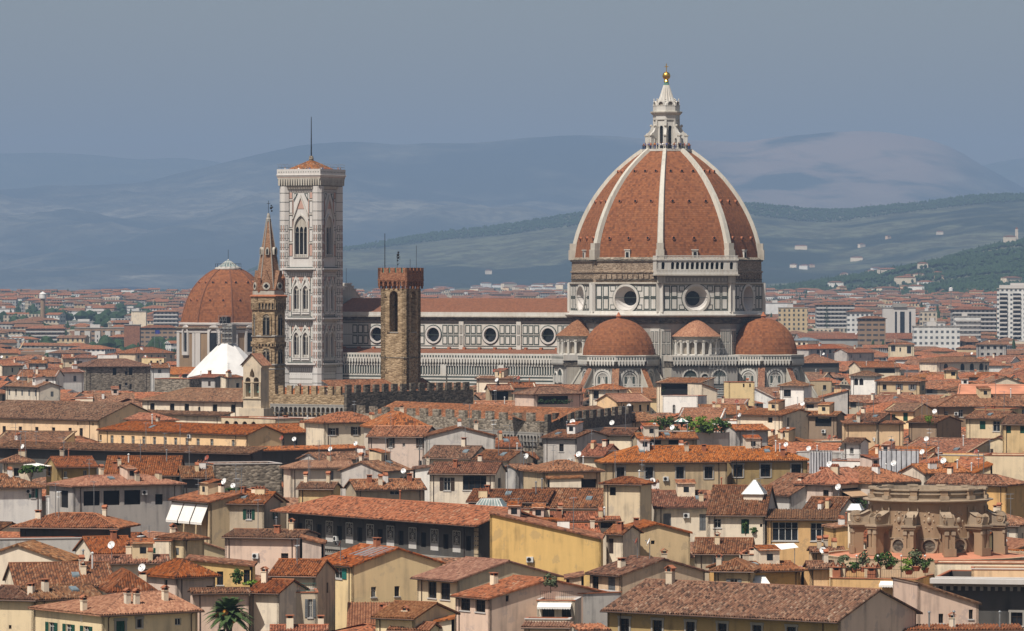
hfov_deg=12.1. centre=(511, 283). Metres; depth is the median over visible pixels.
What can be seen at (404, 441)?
house
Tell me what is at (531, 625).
house
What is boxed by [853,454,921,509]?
house
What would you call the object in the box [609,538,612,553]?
window
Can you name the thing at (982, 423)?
window
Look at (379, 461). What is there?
house
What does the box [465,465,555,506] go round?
house
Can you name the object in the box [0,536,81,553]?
house
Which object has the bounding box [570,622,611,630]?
house
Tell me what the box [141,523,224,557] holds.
house
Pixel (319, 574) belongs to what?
house
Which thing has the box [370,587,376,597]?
window
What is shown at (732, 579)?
window
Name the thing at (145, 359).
house
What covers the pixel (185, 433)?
house
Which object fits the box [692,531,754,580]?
house
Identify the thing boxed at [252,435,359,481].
house
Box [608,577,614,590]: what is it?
window
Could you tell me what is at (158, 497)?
window
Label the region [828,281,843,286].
villa
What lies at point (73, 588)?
roof window
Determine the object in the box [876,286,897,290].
villa
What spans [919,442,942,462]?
house
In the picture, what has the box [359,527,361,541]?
window
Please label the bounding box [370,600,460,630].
house
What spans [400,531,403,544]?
window
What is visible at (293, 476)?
house
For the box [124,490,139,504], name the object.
window
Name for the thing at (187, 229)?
mountain
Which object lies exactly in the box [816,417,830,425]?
window
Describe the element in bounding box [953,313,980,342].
apartment block
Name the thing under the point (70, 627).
window
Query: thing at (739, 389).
house
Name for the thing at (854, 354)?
house
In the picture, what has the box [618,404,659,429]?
house
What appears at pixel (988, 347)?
house
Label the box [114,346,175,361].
house
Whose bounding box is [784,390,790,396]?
window
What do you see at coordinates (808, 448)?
house
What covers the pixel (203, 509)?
house
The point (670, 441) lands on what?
window
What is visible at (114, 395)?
house
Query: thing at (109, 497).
window
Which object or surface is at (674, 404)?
house
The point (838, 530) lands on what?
house
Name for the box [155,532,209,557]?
house
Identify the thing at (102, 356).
house
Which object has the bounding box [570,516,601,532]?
house
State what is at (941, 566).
house
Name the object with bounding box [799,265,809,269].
villa
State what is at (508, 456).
house
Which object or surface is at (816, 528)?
window
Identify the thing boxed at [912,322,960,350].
apartment block
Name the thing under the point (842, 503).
house
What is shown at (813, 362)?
house
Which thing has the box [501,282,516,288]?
villa
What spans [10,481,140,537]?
house
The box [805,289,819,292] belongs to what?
villa
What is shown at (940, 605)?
house
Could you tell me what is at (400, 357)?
fortress tower
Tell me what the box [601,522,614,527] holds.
window
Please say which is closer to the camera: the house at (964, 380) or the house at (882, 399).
the house at (882, 399)
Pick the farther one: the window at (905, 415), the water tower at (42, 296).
the water tower at (42, 296)
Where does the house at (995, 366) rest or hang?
on the ground
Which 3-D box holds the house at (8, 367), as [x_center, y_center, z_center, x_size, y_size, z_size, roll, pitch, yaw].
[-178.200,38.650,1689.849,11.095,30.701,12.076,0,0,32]
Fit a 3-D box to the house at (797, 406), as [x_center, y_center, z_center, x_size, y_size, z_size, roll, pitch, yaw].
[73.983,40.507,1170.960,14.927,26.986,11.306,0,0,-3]
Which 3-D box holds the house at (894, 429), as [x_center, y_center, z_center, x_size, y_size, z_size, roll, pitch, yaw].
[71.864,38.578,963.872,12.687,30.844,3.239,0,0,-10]
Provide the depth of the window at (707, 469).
812.53 m
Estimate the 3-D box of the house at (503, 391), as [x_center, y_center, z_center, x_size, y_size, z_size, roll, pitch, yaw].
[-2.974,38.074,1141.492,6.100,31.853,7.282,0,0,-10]
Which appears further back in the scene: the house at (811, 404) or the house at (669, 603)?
the house at (811, 404)
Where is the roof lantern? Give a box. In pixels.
[476,498,507,506]
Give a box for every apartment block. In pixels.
[24,326,65,341]
[66,319,94,325]
[74,324,123,342]
[124,321,140,346]
[131,308,146,326]
[141,325,176,346]
[153,310,179,326]
[778,304,807,332]
[793,301,804,306]
[815,302,854,327]
[845,309,873,332]
[856,316,886,347]
[882,303,915,332]
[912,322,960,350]
[919,308,936,325]
[923,318,945,325]
[949,306,996,331]
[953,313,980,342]
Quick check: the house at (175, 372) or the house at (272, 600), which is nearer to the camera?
the house at (272, 600)
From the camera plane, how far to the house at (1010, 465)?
836.93 m
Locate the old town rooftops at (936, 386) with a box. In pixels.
[0,356,1023,630]
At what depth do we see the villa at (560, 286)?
9430.93 m
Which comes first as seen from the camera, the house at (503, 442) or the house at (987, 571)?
the house at (987, 571)
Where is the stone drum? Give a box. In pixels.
[821,484,1023,586]
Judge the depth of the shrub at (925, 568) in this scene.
604.62 m
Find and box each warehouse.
[0,306,14,312]
[72,309,129,319]
[125,306,139,310]
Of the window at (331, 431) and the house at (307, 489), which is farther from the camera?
the window at (331, 431)
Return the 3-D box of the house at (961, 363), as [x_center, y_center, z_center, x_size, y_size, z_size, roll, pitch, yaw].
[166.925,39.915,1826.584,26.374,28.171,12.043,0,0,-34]
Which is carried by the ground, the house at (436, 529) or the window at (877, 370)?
the house at (436, 529)
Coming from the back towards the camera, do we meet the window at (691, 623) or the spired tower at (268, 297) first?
the spired tower at (268, 297)
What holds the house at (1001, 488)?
on the ground
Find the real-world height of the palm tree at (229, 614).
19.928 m
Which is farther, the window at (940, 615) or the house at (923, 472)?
the house at (923, 472)
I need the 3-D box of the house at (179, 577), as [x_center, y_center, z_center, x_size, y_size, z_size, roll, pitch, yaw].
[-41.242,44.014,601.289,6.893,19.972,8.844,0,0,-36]
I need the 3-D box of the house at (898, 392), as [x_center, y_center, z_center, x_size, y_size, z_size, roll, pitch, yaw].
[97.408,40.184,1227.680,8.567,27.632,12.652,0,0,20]
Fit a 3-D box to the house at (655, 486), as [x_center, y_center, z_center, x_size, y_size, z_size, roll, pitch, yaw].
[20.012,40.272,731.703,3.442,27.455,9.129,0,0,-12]
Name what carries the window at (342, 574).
in the house at (376, 571)
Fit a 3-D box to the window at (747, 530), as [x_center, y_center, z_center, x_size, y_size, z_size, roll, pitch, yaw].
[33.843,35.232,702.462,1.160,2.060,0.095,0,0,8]
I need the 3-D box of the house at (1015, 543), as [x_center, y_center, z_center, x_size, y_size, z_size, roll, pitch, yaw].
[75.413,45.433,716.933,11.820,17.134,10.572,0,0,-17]
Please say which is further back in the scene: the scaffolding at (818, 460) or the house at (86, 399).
the house at (86, 399)
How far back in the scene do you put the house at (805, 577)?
607.89 m
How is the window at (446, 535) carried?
in the house at (436, 529)
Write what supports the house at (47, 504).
on the ground
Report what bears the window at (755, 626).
in the house at (669, 603)
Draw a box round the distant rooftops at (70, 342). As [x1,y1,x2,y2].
[0,287,1023,361]
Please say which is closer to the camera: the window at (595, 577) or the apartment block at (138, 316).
the window at (595, 577)
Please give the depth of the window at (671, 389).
1197.04 m
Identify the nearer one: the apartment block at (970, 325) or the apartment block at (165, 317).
the apartment block at (970, 325)
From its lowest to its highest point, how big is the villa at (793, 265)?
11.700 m
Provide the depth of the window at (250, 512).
713.22 m
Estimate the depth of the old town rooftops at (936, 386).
1204.70 m
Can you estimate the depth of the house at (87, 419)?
971.03 m
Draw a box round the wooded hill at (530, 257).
[160,198,1023,293]
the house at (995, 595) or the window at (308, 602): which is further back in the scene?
the house at (995, 595)
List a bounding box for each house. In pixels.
[0,355,24,375]
[0,400,152,440]
[0,423,76,443]
[0,424,267,478]
[0,431,35,481]
[0,467,46,523]
[0,521,19,531]
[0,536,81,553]
[0,539,84,584]
[0,583,39,630]
[2,549,112,593]
[3,367,61,400]
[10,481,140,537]
[16,367,64,388]
[18,578,101,604]
[23,447,98,494]
[28,356,48,368]
[28,585,204,630]
[44,459,186,532]
[46,495,48,514]
[47,354,85,391]
[60,348,74,366]
[72,530,130,560]
[74,346,96,363]
[75,397,92,400]
[77,349,152,391]
[89,538,169,576]
[93,386,134,401]
[96,414,284,446]
[97,348,118,358]
[98,564,156,594]
[104,439,184,480]
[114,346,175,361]
[123,412,179,421]
[131,532,147,537]
[138,387,242,415]
[138,558,221,602]
[141,351,165,363]
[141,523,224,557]
[148,359,170,390]
[148,409,232,422]
[150,532,173,559]
[154,374,201,391]
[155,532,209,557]
[166,463,250,547]
[170,367,194,377]
[177,455,214,493]
[185,554,257,587]
[187,587,251,630]
[190,370,225,387]
[206,461,281,495]
[215,467,283,530]
[219,370,242,387]
[221,416,302,423]
[221,499,320,574]
[230,479,289,528]
[249,583,317,629]
[250,566,309,630]
[251,409,307,445]
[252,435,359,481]
[257,415,314,419]
[268,538,338,630]
[270,490,547,557]
[270,615,328,630]
[279,435,353,497]
[285,383,327,394]
[295,441,368,462]
[295,454,342,502]
[299,534,326,558]
[302,401,374,445]
[320,537,445,629]
[337,438,413,495]
[343,468,426,500]
[347,601,391,626]
[360,404,427,449]
[365,417,435,477]
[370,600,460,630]
[386,605,441,630]
[410,556,563,609]
[411,439,432,501]
[422,403,496,464]
[422,431,484,463]
[427,454,506,503]
[433,615,454,630]
[449,572,607,630]
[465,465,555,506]
[471,425,535,465]
[474,368,521,391]
[474,390,514,405]
[484,378,514,399]
[489,497,604,585]
[491,420,522,449]
[505,442,535,488]
[508,365,536,399]
[511,386,585,407]
[518,445,604,488]
[521,478,602,510]
[521,503,565,522]
[521,620,573,630]
[524,617,572,630]
[526,440,539,463]
[530,502,602,526]
[536,384,582,391]
[536,591,581,630]
[540,418,609,462]
[546,475,583,487]
[564,570,584,585]
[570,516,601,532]
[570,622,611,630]
[578,589,621,625]
[580,430,618,467]
[585,537,709,595]
[586,384,629,405]
[594,423,730,489]
[595,382,652,413]
[596,506,621,564]
[598,450,656,523]
[600,406,640,449]
[600,565,922,630]
[603,521,643,563]
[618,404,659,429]
[626,387,656,411]
[628,517,692,564]
[631,422,698,445]
[638,460,659,489]
[652,479,708,541]
[655,377,715,411]
[659,429,696,432]
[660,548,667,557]
[662,395,706,413]
[675,407,726,423]
[687,365,718,403]
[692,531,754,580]
[696,431,729,445]
[698,400,748,418]
[706,477,777,544]
[706,544,803,584]
[708,553,761,582]
[714,402,757,423]
[717,396,749,405]
[722,435,808,484]
[723,378,754,405]
[724,403,770,445]
[735,389,811,438]
[738,547,753,560]
[755,387,812,407]
[765,508,839,565]
[768,427,813,446]
[768,472,812,509]
[777,380,814,406]
[785,396,850,409]
[793,461,867,502]
[794,333,911,347]
[794,337,819,344]
[796,445,843,462]
[797,343,845,359]
[799,566,862,585]
[800,390,846,438]
[801,351,840,372]
[802,484,855,521]
[802,547,835,585]
[804,369,833,378]
[804,379,824,410]
[806,435,841,442]
[806,535,845,559]
[810,380,831,395]
[818,387,849,413]
[821,512,848,549]
[829,563,933,595]
[832,454,859,467]
[833,345,874,360]
[840,400,905,448]
[841,437,870,458]
[848,356,900,377]
[848,371,883,394]
[848,394,899,443]
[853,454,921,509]
[860,393,919,406]
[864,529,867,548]
[868,436,936,457]
[874,363,927,394]
[878,388,913,394]
[883,403,932,428]
[887,340,915,357]
[891,577,981,624]
[898,441,970,484]
[900,449,947,461]
[903,610,1023,630]
[905,429,992,452]
[906,409,963,442]
[915,372,942,378]
[918,352,990,371]
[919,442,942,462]
[924,379,1023,426]
[924,453,1023,517]
[930,551,1023,628]
[934,560,1023,577]
[937,440,991,461]
[942,367,959,379]
[945,377,984,392]
[957,384,1023,393]
[960,336,978,346]
[963,404,1017,437]
[966,370,997,380]
[968,453,992,473]
[971,566,1023,576]
[974,406,1021,413]
[976,339,1007,357]
[979,374,1023,383]
[982,357,1011,371]
[983,353,1020,363]
[984,453,1023,480]
[989,493,1023,538]
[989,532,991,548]
[990,435,1002,452]
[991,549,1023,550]
[1001,414,1023,452]
[1007,537,1023,548]
[1010,370,1023,375]
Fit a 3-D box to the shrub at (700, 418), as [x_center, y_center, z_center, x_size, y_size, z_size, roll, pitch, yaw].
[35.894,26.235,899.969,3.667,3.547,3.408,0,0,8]
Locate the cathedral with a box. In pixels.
[343,64,817,397]
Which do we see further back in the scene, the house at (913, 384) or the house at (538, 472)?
the house at (913, 384)
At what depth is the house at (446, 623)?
538.95 m
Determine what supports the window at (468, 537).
in the house at (436, 529)
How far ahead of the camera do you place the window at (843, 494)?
770.04 m
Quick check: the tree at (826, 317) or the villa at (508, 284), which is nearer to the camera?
the tree at (826, 317)
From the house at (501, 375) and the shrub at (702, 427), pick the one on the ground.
the house at (501, 375)
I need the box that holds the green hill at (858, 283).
[826,246,1021,288]
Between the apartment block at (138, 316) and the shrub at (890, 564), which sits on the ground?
the apartment block at (138, 316)
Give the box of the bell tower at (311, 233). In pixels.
[276,117,345,387]
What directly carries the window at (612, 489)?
in the house at (627, 499)
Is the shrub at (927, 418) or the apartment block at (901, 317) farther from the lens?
the apartment block at (901, 317)
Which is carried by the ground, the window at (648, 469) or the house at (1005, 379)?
the house at (1005, 379)
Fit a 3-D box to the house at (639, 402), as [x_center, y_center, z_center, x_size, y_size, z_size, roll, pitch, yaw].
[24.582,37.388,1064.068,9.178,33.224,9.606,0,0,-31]
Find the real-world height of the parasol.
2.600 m
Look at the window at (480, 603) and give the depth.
565.44 m
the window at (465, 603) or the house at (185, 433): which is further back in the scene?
the house at (185, 433)
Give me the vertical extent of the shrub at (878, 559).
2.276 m
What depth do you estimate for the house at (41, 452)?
854.08 m
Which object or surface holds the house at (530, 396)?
on the ground
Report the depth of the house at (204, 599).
571.28 m
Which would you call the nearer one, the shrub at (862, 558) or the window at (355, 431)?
the shrub at (862, 558)
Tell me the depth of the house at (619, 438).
898.67 m
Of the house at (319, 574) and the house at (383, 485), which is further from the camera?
the house at (383, 485)
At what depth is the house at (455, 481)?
782.59 m
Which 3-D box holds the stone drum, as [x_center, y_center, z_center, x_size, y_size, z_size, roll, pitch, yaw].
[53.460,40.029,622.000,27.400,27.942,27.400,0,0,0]
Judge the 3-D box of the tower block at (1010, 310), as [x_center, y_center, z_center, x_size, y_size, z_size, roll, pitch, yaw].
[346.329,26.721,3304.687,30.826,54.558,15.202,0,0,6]
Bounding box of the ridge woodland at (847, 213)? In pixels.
[162,192,1023,289]
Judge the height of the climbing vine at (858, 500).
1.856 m
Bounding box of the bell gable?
[239,353,273,416]
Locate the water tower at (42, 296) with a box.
[39,292,45,317]
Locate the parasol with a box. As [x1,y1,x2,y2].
[674,418,688,421]
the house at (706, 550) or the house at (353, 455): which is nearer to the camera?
the house at (706, 550)
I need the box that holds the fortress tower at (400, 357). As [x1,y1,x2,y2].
[377,246,423,389]
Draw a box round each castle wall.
[270,385,343,416]
[321,378,472,412]
[334,382,473,403]
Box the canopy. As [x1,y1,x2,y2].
[775,543,798,562]
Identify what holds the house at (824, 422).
on the ground
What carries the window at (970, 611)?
in the house at (940, 605)
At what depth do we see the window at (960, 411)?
1064.93 m
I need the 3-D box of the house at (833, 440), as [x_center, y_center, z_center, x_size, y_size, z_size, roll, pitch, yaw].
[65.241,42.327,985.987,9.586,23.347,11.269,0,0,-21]
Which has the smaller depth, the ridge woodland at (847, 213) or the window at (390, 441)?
the window at (390, 441)
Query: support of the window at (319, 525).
in the house at (436, 529)
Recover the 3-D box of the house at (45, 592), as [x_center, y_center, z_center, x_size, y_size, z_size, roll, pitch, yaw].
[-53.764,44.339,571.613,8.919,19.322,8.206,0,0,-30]
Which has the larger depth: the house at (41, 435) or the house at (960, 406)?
the house at (960, 406)
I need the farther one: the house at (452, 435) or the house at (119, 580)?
the house at (452, 435)
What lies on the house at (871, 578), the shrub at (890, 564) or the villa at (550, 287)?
the shrub at (890, 564)
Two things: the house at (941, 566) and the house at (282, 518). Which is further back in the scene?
the house at (282, 518)
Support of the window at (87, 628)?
in the house at (163, 609)
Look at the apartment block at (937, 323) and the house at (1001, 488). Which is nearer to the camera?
the house at (1001, 488)
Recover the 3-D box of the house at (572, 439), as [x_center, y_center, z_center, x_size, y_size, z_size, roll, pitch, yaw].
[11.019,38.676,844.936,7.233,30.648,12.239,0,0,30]
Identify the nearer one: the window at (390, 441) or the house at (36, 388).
the window at (390, 441)
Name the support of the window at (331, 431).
in the house at (341, 428)
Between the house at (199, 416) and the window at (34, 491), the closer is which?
the window at (34, 491)
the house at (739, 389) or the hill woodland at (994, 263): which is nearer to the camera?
the house at (739, 389)
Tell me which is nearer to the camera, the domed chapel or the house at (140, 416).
the house at (140, 416)
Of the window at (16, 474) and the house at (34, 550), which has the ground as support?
the house at (34, 550)
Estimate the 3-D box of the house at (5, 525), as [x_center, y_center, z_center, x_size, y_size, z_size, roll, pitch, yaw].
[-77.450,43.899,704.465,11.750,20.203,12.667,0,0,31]
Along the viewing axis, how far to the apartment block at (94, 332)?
3434.82 m
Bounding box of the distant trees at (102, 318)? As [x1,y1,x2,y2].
[0,289,188,356]
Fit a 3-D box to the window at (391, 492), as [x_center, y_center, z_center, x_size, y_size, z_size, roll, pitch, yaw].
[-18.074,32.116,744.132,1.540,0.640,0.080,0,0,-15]
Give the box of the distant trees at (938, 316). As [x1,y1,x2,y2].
[770,288,1015,348]
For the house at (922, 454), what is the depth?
860.14 m
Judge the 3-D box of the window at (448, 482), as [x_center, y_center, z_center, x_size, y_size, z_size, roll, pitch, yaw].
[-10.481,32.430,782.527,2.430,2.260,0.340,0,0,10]
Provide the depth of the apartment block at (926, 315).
3550.00 m
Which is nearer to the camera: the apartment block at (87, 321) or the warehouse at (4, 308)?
the apartment block at (87, 321)
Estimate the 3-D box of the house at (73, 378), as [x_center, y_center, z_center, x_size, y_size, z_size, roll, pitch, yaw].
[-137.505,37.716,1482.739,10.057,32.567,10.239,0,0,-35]
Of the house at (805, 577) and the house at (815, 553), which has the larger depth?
the house at (815, 553)
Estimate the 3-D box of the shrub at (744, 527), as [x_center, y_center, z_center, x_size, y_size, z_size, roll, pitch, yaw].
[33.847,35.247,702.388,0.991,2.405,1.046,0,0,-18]
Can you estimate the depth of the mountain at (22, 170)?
31584.89 m
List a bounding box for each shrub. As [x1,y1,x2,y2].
[18,465,47,476]
[225,487,239,490]
[229,567,244,584]
[242,580,257,585]
[543,573,557,592]
[646,420,663,430]
[655,415,674,430]
[664,418,679,430]
[677,414,695,430]
[688,419,707,432]
[695,416,713,433]
[695,425,705,432]
[704,417,724,432]
[717,418,731,432]
[742,519,747,534]
[837,554,849,572]
[849,562,859,572]
[858,551,869,571]
[873,552,883,566]
[881,552,899,569]
[900,557,917,574]
[908,548,924,570]
[919,558,933,572]
[924,415,933,424]
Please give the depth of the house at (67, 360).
1820.62 m
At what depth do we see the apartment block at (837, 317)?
3700.00 m
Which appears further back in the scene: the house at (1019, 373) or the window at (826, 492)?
the house at (1019, 373)
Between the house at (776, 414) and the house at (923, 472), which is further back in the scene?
the house at (776, 414)
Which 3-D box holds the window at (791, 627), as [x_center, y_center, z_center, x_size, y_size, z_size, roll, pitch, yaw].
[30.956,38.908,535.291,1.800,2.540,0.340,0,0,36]
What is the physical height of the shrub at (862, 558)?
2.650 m
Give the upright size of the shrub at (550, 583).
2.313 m
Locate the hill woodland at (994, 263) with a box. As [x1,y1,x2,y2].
[766,237,1023,294]
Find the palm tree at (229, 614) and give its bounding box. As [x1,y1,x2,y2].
[203,596,253,630]
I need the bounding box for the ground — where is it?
[10,287,180,326]
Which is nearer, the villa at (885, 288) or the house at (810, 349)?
the house at (810, 349)
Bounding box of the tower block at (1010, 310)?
[997,283,1023,340]
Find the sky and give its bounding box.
[0,0,1023,164]
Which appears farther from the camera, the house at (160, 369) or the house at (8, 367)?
the house at (8, 367)
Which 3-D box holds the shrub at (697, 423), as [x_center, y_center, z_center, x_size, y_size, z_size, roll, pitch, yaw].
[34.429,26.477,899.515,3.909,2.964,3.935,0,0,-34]
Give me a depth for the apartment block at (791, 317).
3500.00 m
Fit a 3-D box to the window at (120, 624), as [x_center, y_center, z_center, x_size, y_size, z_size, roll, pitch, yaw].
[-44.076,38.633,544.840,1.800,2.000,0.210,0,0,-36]
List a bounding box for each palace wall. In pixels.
[357,401,579,453]
[506,405,634,463]
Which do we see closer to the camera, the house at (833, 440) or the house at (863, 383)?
the house at (833, 440)
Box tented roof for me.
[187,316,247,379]
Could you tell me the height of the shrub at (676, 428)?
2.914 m
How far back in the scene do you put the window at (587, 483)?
796.04 m
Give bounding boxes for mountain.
[0,131,1023,288]
[0,153,1023,189]
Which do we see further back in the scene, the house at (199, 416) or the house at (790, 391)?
the house at (790, 391)
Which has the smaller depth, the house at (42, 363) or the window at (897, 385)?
the window at (897, 385)
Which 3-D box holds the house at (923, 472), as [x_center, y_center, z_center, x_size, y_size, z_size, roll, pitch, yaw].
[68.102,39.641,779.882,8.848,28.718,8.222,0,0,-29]
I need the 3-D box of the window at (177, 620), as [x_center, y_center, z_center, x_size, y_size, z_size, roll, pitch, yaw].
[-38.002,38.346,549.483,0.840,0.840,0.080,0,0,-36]
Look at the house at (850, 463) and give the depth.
821.92 m
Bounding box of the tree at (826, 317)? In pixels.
[824,304,829,327]
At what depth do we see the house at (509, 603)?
566.98 m
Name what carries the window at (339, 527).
in the house at (436, 529)
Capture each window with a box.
[14,468,19,476]
[29,489,36,498]
[45,622,56,630]
[62,490,67,507]
[62,624,74,630]
[69,586,79,591]
[71,572,79,577]
[80,626,91,630]
[84,491,98,505]
[103,490,118,504]
[114,618,127,630]
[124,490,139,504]
[135,616,143,628]
[155,494,161,504]
[175,618,179,624]
[216,571,223,585]
[243,509,254,519]
[244,570,249,581]
[282,553,287,557]
[305,599,315,618]
[318,524,321,538]
[328,428,338,435]
[335,567,346,579]
[338,526,341,539]
[351,427,360,435]
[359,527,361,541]
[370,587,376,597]
[379,529,382,543]
[386,438,394,447]
[390,491,398,494]
[394,586,400,596]
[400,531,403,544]
[416,438,423,448]
[422,532,425,546]
[427,581,436,599]
[439,583,450,600]
[440,477,453,490]
[445,534,447,548]
[459,598,470,611]
[462,476,485,490]
[467,536,470,550]
[474,600,485,613]
[492,391,507,399]
[538,396,567,403]
[542,609,553,616]
[558,444,563,451]
[562,609,570,616]
[583,479,595,487]
[594,391,598,398]
[594,576,597,588]
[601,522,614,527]
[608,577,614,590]
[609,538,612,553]
[610,487,615,494]
[615,465,625,477]
[617,616,631,630]
[644,465,654,479]
[650,440,660,443]
[650,617,663,630]
[661,384,686,394]
[663,514,670,525]
[669,440,678,443]
[674,465,685,478]
[684,619,696,630]
[699,514,705,530]
[703,465,714,478]
[712,556,723,563]
[713,519,721,528]
[715,620,728,630]
[726,578,740,581]
[731,463,744,477]
[741,519,748,533]
[750,622,763,630]
[759,463,771,477]
[772,522,798,541]
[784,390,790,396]
[784,624,797,630]
[790,462,801,472]
[806,404,813,407]
[810,523,827,541]
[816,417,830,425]
[824,490,828,495]
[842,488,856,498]
[875,368,894,372]
[896,384,902,389]
[903,413,907,420]
[907,346,910,353]
[908,384,915,389]
[937,614,944,623]
[958,410,963,417]
[968,610,973,619]
[980,421,984,428]
[992,421,1000,431]
[1008,610,1023,626]
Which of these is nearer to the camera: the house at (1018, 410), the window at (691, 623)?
the window at (691, 623)
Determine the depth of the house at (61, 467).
793.26 m
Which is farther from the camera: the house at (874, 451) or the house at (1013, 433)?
the house at (1013, 433)
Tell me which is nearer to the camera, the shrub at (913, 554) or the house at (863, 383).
the shrub at (913, 554)
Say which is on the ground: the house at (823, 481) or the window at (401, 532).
the house at (823, 481)
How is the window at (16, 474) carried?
in the house at (15, 462)
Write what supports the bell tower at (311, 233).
on the ground
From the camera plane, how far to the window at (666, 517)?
716.18 m
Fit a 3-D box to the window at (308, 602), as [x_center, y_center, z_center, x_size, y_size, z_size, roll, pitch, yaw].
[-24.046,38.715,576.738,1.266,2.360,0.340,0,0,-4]
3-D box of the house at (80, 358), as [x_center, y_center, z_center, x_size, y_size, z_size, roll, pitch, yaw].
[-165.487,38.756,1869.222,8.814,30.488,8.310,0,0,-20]
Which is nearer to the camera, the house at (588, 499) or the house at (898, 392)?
the house at (588, 499)
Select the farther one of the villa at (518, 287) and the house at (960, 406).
the villa at (518, 287)
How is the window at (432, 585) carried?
in the house at (441, 584)
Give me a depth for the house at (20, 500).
738.86 m
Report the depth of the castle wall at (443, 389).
1050.20 m
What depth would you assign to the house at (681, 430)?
906.13 m
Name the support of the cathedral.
on the ground
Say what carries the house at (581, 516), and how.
on the ground
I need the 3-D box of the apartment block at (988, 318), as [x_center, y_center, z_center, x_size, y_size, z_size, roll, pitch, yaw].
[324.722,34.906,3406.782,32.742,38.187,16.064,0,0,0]
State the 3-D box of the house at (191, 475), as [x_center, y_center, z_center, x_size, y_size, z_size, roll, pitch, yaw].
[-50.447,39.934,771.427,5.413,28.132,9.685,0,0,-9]
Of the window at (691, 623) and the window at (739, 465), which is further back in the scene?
the window at (739, 465)
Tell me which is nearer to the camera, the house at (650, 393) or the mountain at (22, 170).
the house at (650, 393)
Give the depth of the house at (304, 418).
962.60 m
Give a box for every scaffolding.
[709,348,727,395]
[809,450,831,473]
[879,449,918,472]
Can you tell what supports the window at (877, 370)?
in the house at (887, 368)
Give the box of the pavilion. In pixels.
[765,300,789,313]
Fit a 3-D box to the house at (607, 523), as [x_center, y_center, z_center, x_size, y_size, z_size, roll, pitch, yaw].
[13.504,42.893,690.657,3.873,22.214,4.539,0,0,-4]
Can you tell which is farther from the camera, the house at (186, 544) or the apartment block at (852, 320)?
the apartment block at (852, 320)
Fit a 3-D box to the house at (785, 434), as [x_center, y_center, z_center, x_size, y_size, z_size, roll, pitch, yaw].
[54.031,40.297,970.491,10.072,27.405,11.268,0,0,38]
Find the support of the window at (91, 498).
in the house at (129, 492)
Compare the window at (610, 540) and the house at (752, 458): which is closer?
the window at (610, 540)
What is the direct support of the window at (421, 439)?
in the house at (404, 441)
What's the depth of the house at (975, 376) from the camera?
1525.56 m
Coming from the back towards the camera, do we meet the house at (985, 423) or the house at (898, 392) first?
the house at (898, 392)
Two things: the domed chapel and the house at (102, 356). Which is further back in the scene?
the house at (102, 356)
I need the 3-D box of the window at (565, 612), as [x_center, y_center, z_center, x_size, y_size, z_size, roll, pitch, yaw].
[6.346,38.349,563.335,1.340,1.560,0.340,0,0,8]
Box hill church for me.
[1003,227,1017,241]
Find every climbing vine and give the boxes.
[538,398,572,404]
[854,498,866,507]
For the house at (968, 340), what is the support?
on the ground
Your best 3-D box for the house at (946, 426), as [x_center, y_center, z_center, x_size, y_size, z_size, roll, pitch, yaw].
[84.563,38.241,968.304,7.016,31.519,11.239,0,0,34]
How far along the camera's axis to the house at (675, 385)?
1198.11 m
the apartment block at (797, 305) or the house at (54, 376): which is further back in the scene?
the apartment block at (797, 305)
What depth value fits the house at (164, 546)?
647.28 m
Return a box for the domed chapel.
[175,259,253,366]
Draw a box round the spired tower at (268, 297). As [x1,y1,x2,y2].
[249,201,287,407]
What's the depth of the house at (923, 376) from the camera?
1598.59 m
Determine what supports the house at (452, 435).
on the ground
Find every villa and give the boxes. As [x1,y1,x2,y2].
[470,287,482,290]
[480,282,490,287]
[492,284,500,287]
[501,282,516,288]
[512,286,528,289]
[530,286,541,289]
[531,283,542,288]
[543,286,555,289]
[556,284,565,288]
[790,264,797,267]
[795,245,806,249]
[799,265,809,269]
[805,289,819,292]
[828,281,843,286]
[836,286,846,288]
[850,257,862,261]
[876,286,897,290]
[877,268,894,275]
[894,276,915,283]
[908,285,923,289]
[917,262,927,268]
[917,280,933,284]
[1001,276,1021,282]
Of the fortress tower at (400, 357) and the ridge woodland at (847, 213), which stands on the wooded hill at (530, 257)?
the ridge woodland at (847, 213)
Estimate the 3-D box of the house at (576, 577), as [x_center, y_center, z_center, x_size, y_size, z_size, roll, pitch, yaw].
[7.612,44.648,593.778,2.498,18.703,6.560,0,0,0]
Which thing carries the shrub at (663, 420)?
on the house at (681, 430)
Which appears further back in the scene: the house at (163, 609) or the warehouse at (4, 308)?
the warehouse at (4, 308)
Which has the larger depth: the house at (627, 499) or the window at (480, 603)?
the house at (627, 499)
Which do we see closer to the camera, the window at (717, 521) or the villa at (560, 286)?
the window at (717, 521)
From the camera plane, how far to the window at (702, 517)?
716.53 m
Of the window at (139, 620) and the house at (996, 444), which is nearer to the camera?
the window at (139, 620)
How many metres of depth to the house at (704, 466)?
812.06 m
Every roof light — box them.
[741,480,766,499]
[846,503,863,547]
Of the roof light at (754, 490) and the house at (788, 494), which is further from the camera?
the house at (788, 494)
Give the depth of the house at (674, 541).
675.30 m
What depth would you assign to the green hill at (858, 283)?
7539.75 m
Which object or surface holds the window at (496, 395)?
in the house at (503, 391)
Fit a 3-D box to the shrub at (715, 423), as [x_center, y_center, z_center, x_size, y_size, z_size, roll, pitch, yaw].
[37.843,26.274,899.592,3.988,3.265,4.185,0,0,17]
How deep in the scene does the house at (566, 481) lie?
773.28 m
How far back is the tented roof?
1435.90 m

